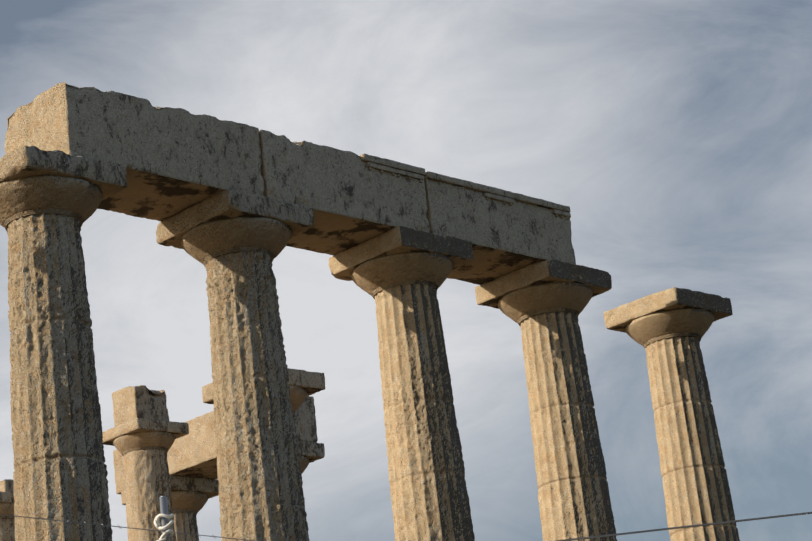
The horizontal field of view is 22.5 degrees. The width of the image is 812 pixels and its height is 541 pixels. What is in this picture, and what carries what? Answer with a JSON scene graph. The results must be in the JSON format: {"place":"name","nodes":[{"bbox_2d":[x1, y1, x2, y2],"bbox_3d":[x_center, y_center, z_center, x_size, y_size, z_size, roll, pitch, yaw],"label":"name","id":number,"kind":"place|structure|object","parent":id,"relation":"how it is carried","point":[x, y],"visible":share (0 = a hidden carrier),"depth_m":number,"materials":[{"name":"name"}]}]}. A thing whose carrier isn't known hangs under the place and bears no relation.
{"place":"outdoors","nodes":[
{"label":"outdoors","id":0,"kind":"place"},
{"bbox_2d":[0,479,14,540],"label":"column","id":1,"kind":"structure","parent":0,"point":[7,523],"depth_m":29.12,"materials":[{"name":"stone"}]},
{"bbox_2d":[0,145,126,540],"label":"column","id":2,"kind":"structure","parent":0,"point":[50,201],"depth_m":19.96,"materials":[{"name":"stone"}]},
{"bbox_2d":[4,82,263,220],"bbox_3d":[-2.885,-1.204,21.860,2.629,0.866,1.121,11,-25,-44],"label":"architrave","id":3,"kind":"object","parent":2,"relation":"on","point":[174,161],"visible":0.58,"depth_m":21.41,"materials":[{"name":"stone"}]},
{"bbox_2d":[0,514,256,540],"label":"fence wire","id":4,"kind":"object","parent":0,"point":[68,521],"visible":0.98,"depth_m":10.10,"materials":[{"name":"grey metal"}]},
{"bbox_2d":[102,385,188,540],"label":"column","id":5,"kind":"structure","parent":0,"point":[143,434],"depth_m":26.71,"materials":[{"name":"stone"}]},
{"bbox_2d":[121,475,218,540],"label":"column","id":6,"kind":"structure","parent":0,"point":[191,496],"depth_m":34.67,"materials":[{"name":"stone"}]},
{"bbox_2d":[113,396,317,493],"bbox_3d":[-3.282,2.983,34.534,1.078,0.827,4.122,11,-25,-44],"label":"architrave","id":7,"kind":"object","parent":6,"relation":"on","point":[193,453],"visible":0.31,"depth_m":34.03,"materials":[{"name":"stone"}]},
{"bbox_2d":[202,368,324,520],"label":"column","id":8,"kind":"structure","parent":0,"point":[303,384],"depth_m":29.11,"materials":[{"name":"stone"}]},
{"bbox_2d":[0,0,811,540],"label":"sky","id":9,"kind":"structure","parent":0,"point":[675,136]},
{"bbox_2d":[603,287,739,540],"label":"column","id":10,"kind":"structure","parent":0,"point":[667,329],"depth_m":27.32,"materials":[{"name":"stone"}]},
{"bbox_2d":[554,512,811,540],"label":"fence cable","id":11,"kind":"object","parent":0,"point":[670,528],"visible":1,"depth_m":11.96,"materials":[{"name":"grey metal"}]},
{"bbox_3d":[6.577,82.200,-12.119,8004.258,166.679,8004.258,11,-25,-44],"label":"ground","id":12,"kind":"structure","parent":0,"visible":0},
{"bbox_2d":[159,496,410,540],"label":"fence posts","id":13,"kind":"object","parent":12,"relation":"on","point":[163,508],"visible":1,"depth_m":10.39,"materials":[{"name":"grey metal"}]},
{"bbox_2d":[154,513,173,540],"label":"white cord","id":14,"kind":"object","parent":13,"relation":"attached to","point":[157,524],"visible":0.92,"depth_m":10.36,"materials":[{"name":"white fabric"}]},
{"bbox_3d":[-10.062,6.144,20.781,31.000,1.510,16.200,11,-25,-44],"label":"stylobate","id":15,"kind":"object","parent":12,"relation":"on","visible":0},
{"bbox_2d":[156,190,314,540],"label":"column","id":16,"kind":"structure","parent":15,"relation":"on","point":[234,242],"depth_m":21.82,"materials":[{"name":"stone"}]},
{"bbox_2d":[258,130,429,255],"bbox_3d":[-1.025,-0.836,23.672,2.585,0.850,1.155,11,-25,-44],"label":"architrave","id":17,"kind":"object","parent":16,"relation":"on","point":[352,199],"visible":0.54,"depth_m":23.39,"materials":[{"name":"stone"}]},
{"bbox_2d":[298,441,324,473],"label":"end column","id":18,"kind":"structure","parent":15,"relation":"on","point":[310,452],"depth_m":33.25,"materials":[{"name":"stone"}]},
{"bbox_2d":[329,226,474,540],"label":"column","id":19,"kind":"structure","parent":15,"relation":"on","point":[399,274],"depth_m":23.64,"materials":[{"name":"stone"}]},
{"bbox_2d":[424,171,575,284],"bbox_3d":[0.834,-0.455,25.501,2.651,0.829,1.155,11,-25,-44],"label":"architrave","id":20,"kind":"object","parent":19,"relation":"on","point":[504,232],"visible":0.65,"depth_m":25.20,"materials":[{"name":"stone"}]},
{"bbox_2d":[475,259,616,540],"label":"column","id":21,"kind":"structure","parent":15,"relation":"on","point":[542,304],"depth_m":25.48,"materials":[{"name":"stone"}]}
]}

